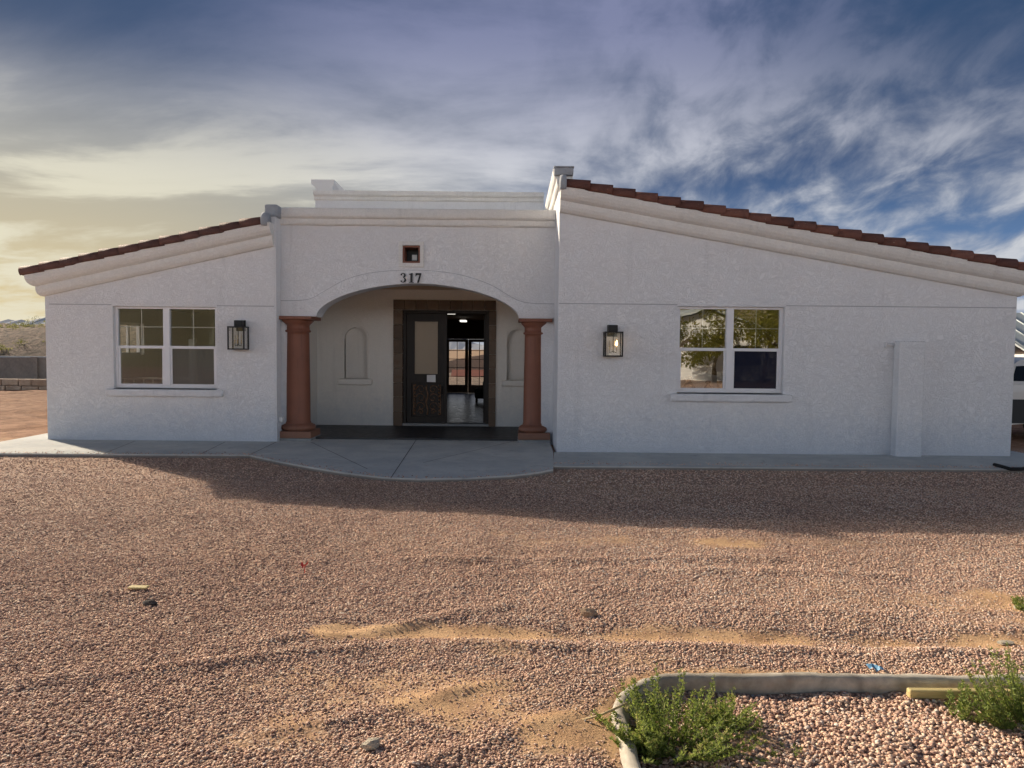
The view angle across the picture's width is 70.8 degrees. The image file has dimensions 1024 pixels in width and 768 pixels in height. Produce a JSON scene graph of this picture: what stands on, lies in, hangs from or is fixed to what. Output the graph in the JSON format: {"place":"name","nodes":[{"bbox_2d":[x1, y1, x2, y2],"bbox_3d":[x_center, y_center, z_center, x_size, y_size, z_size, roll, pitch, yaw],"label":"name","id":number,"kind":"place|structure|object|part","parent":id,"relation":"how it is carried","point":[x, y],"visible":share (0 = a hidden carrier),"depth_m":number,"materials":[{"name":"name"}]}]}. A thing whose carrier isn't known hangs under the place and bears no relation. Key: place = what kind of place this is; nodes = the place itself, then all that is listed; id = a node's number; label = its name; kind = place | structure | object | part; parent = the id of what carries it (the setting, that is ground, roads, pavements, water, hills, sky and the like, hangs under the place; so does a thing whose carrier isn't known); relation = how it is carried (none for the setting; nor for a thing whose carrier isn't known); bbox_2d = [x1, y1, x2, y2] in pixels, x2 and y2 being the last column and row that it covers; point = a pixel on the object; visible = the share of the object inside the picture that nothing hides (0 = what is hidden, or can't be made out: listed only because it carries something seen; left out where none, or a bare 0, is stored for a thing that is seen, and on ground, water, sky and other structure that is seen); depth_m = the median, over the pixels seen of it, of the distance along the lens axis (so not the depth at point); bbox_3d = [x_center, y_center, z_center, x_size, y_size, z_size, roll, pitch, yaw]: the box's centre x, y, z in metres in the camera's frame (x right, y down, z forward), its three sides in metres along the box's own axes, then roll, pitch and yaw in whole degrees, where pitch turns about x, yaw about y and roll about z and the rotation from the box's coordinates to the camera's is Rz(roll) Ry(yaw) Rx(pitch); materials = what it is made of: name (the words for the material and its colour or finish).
{"place":"outdoors","nodes":[
{"label":"outdoors","id":0,"kind":"place"},
{"bbox_2d":[0,356,46,378],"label":"yard wall","id":1,"kind":"structure","parent":0,"point":[22,367],"depth_m":33.01,"materials":[{"name":"grey concrete"}]},
{"bbox_2d":[0,323,482,384],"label":"hillside","id":2,"kind":"structure","parent":0,"point":[34,338],"depth_m":38.63,"materials":[{"name":"beige soil"}]},
{"bbox_2d":[0,343,12,354],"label":"desert bush","id":3,"kind":"object","parent":2,"relation":"on","point":[2,346],"visible":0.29,"depth_m":36.94,"materials":[{"name":"green plant"}]},
{"bbox_2d":[0,322,18,327],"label":"desert bush","id":4,"kind":"object","parent":2,"relation":"on","point":[8,326],"visible":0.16,"depth_m":42.36,"materials":[{"name":"green plant"}]},
{"bbox_2d":[20,316,45,327],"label":"desert bush","id":5,"kind":"object","parent":2,"relation":"on","point":[40,324],"visible":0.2,"depth_m":42.92,"materials":[{"name":"green plant"}]},
{"bbox_2d":[0,318,483,349],"bbox_3d":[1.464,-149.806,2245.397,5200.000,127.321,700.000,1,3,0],"label":"mountains","id":6,"kind":"structure","parent":0,"point":[461,345],"depth_m":2089.78,"materials":[{"name":"stone"}]},
{"bbox_2d":[475,388,482,402],"bbox_3d":[-0.804,0.079,23.091,0.750,0.989,0.720,1,3,0],"label":"armchair","id":7,"kind":"object","parent":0,"point":[478,393],"visible":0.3,"depth_m":22.75,"materials":[{"name":"black fabric"}]},
{"bbox_2d":[0,349,1023,767],"bbox_3d":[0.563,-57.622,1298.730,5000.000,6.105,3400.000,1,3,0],"label":"ground","id":8,"kind":"structure","parent":0,"point":[22,413],"depth_m":5.11,"materials":[{"name":"brown gravel"}]},
{"bbox_2d":[0,379,46,389],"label":"block wall","id":9,"kind":"structure","parent":8,"relation":"on","point":[23,384],"depth_m":28.55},
{"bbox_2d":[127,585,148,588],"bbox_3d":[-2.747,1.494,5.300,0.135,0.012,0.060,1,3,0],"label":"wood scrap","id":10,"kind":"object","parent":8,"relation":"on","point":[138,587],"visible":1,"depth_m":5.29,"materials":[{"name":"beige wood"}]},
{"bbox_2d":[142,599,156,605],"bbox_3d":[-2.532,1.529,5.042,0.103,0.046,0.066,0,3,-15],"label":"rock","id":11,"kind":"object","parent":8,"relation":"on","point":[149,602],"visible":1,"depth_m":5.03,"materials":[{"name":"grey stone"}]},
{"bbox_2d":[359,737,379,750],"bbox_3d":[-0.634,1.623,3.236,0.076,0.067,0.076,2,3,27],"label":"rock","id":12,"kind":"object","parent":8,"relation":"on","point":[373,743],"visible":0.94,"depth_m":3.22,"materials":[{"name":"beige stone"}]},
{"bbox_2d":[451,370,483,376],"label":"house","id":13,"kind":"structure","parent":8,"relation":"on","point":[462,373],"depth_m":53.40,"materials":[{"name":"tile"}]},
{"bbox_2d":[0,433,1023,481],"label":"walkway","id":14,"kind":"structure","parent":8,"relation":"on","point":[383,457],"depth_m":11.68,"materials":[{"name":"concrete"}]},
{"bbox_2d":[992,463,1023,470],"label":"hose","id":15,"kind":"object","parent":14,"relation":"on","point":[1009,468],"visible":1,"depth_m":10.88,"materials":[{"name":"black rubber"}]},
{"bbox_2d":[18,166,1023,456],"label":"white house","id":16,"kind":"structure","parent":8,"relation":"on","point":[352,308],"depth_m":13.13,"materials":[{"name":"paint"}]},
{"bbox_2d":[120,322,140,354],"bbox_3d":[-8.516,-1.001,15.974,0.050,0.700,1.000,1,3,0],"label":"window","id":17,"kind":"structure","parent":16,"relation":"in","point":[127,352],"depth_m":16.04,"materials":[{"name":"white plastic"}]},
{"bbox_2d":[105,306,223,396],"bbox_3d":[-6.394,-0.599,13.313,2.160,1.654,0.247,1,3,0],"label":"window","id":18,"kind":"structure","parent":16,"relation":"in","point":[183,367],"depth_m":13.39,"materials":[{"name":"white plastic"}]},
{"bbox_2d":[227,320,248,349],"bbox_3d":[-4.985,-0.896,13.136,0.307,0.541,0.275,1,3,0],"label":"wall lantern","id":19,"kind":"object","parent":16,"relation":"attached to","point":[239,325],"depth_m":13.10,"materials":[{"name":"black metal"}]},
{"bbox_2d":[427,375,435,381],"bbox_3d":[-1.800,-0.122,16.064,0.195,0.163,0.010,1,3,0],"label":"paper note","id":20,"kind":"object","parent":16,"relation":"attached to","point":[431,378],"visible":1,"depth_m":16.07,"materials":[{"name":"white paper"}]},
{"bbox_2d":[393,300,495,426],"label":"door","id":21,"kind":"structure","parent":16,"relation":"in","point":[421,339],"depth_m":16.04,"materials":[{"name":"brown wood"}]},
{"bbox_2d":[447,337,483,392],"bbox_3d":[-1.693,-0.735,27.888,1.840,2.140,0.100,1,3,0],"label":"french door","id":22,"kind":"structure","parent":16,"relation":"in","point":[468,388],"depth_m":27.86,"materials":[{"name":"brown wood"}]},
{"bbox_2d":[603,325,622,356],"bbox_3d":[1.709,-0.732,12.190,0.307,0.541,0.275,1,3,0],"label":"wall lantern","id":23,"kind":"object","parent":16,"relation":"attached to","point":[612,331],"depth_m":12.15,"materials":[{"name":"black metal"}]},
{"bbox_2d":[670,307,791,402],"bbox_3d":[3.755,-0.509,12.362,2.080,1.624,0.247,1,3,0],"label":"window","id":24,"kind":"structure","parent":16,"relation":"in","point":[745,370],"depth_m":12.43,"materials":[{"name":"white plastic"}]},
{"bbox_2d":[580,607,597,616],"bbox_3d":[0.520,1.559,4.900,0.111,0.073,0.076,0,3,-21],"label":"rock","id":25,"kind":"object","parent":8,"relation":"on","point":[586,612],"visible":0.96,"depth_m":4.88,"materials":[{"name":"brown stone"}]},
{"bbox_2d":[582,702,627,719],"bbox_3d":[0.446,1.584,3.480,0.227,0.097,0.017,1,3,0],"label":"twig","id":26,"kind":"object","parent":8,"relation":"on","point":[610,710],"visible":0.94,"depth_m":3.48,"materials":[{"name":"beige wood"}]},
{"bbox_2d":[614,712,666,760],"bbox_3d":[0.583,1.606,3.279,0.224,0.192,0.237,-1,3,-31],"label":"weed","id":27,"kind":"object","parent":8,"relation":"on","point":[650,752],"visible":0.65,"depth_m":3.26,"materials":[{"name":"green plant"}]},
{"bbox_2d":[590,663,768,767],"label":"weed","id":28,"kind":"object","parent":8,"relation":"on","point":[713,746],"visible":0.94,"depth_m":3.35,"materials":[{"name":"green plant"}]},
{"bbox_2d":[685,690,769,742],"bbox_3d":[1.060,1.620,3.557,0.389,0.208,0.407,1,3,0],"label":"weed","id":29,"kind":"object","parent":8,"relation":"on","point":[749,719],"visible":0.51,"depth_m":3.54,"materials":[{"name":"green plant"}]},
{"bbox_2d":[754,741,802,766],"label":"weed","id":30,"kind":"object","parent":8,"relation":"on","point":[775,752],"visible":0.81,"depth_m":3.28,"materials":[{"name":"green plant"}]},
{"bbox_2d":[611,672,1023,767],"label":"kerb","id":31,"kind":"structure","parent":8,"relation":"on","point":[778,683],"depth_m":3.93,"materials":[{"name":"concrete"}]},
{"bbox_2d":[866,663,883,671],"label":"litter","id":32,"kind":"object","parent":8,"relation":"on","point":[877,668],"visible":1,"depth_m":4.10,"materials":[{"name":"blue plastic"}]},
{"bbox_2d":[906,688,1021,698],"bbox_3d":[2.514,1.651,3.841,0.805,0.046,0.042,1,3,0],"label":"timber batten","id":33,"kind":"object","parent":8,"relation":"on","point":[929,693],"visible":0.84,"depth_m":3.82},
{"bbox_2d":[943,682,990,722],"bbox_3d":[2.293,1.629,3.675,0.189,0.203,0.216,1,3,0],"label":"weed","id":34,"kind":"object","parent":8,"relation":"on","point":[964,708],"visible":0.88,"depth_m":3.69,"materials":[{"name":"green plant"}]},
{"bbox_2d":[961,642,1023,731],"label":"weed","id":35,"kind":"object","parent":8,"relation":"on","point":[998,714],"visible":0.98,"depth_m":3.61,"materials":[{"name":"green plant"}]},
{"bbox_2d":[997,640,1014,644],"bbox_3d":[3.111,1.629,4.542,0.103,0.025,0.070,1,3,0],"label":"rock","id":36,"kind":"object","parent":8,"relation":"on","point":[1004,642],"visible":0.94,"depth_m":4.53,"materials":[{"name":"beige stone"}]},
{"bbox_2d":[1011,595,1023,610],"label":"weed","id":37,"kind":"object","parent":8,"relation":"on","point":[1017,602],"visible":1,"depth_m":5.11,"materials":[{"name":"green plant"}]},
{"bbox_2d":[1012,357,1023,427],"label":"parked suv","id":38,"kind":"object","parent":8,"relation":"on","point":[1018,402],"visible":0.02,"depth_m":15.03,"materials":[{"name":"white paint"}]},
{"bbox_3d":[10.923,-0.239,15.121,0.960,0.360,0.151,1,3,0],"label":"window","id":39,"kind":"part","parent":38,"relation":"part of","materials":[{"name":"black glass"}]},
{"bbox_2d":[1015,312,1023,356],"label":"shed","id":40,"kind":"structure","parent":8,"relation":"on","point":[1019,343],"depth_m":25.45,"materials":[{"name":"white paint"}]},
{"bbox_2d":[0,0,1023,344],"label":"sky","id":41,"kind":"structure","parent":0,"point":[123,122],"materials":[{"name":"blue"}]},
{"bbox_2d":[683,376,694,387],"bbox_3d":[3.141,0.012,12.784,0.222,0.300,0.222,1,3,0],"label":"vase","id":42,"kind":"object","parent":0,"point":[688,384],"visible":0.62,"depth_m":12.72,"materials":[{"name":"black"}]},
{"bbox_2d":[680,367,716,387],"bbox_3d":[3.320,-0.071,13.000,0.740,0.450,0.040,1,3,0],"label":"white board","id":43,"kind":"object","parent":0,"point":[699,379],"visible":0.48,"depth_m":12.98,"materials":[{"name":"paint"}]},
{"bbox_2d":[704,381,711,387],"bbox_3d":[3.476,0.056,12.786,0.163,0.220,0.163,1,3,0],"label":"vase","id":44,"kind":"object","parent":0,"point":[707,385],"visible":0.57,"depth_m":12.75,"materials":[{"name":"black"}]}
]}

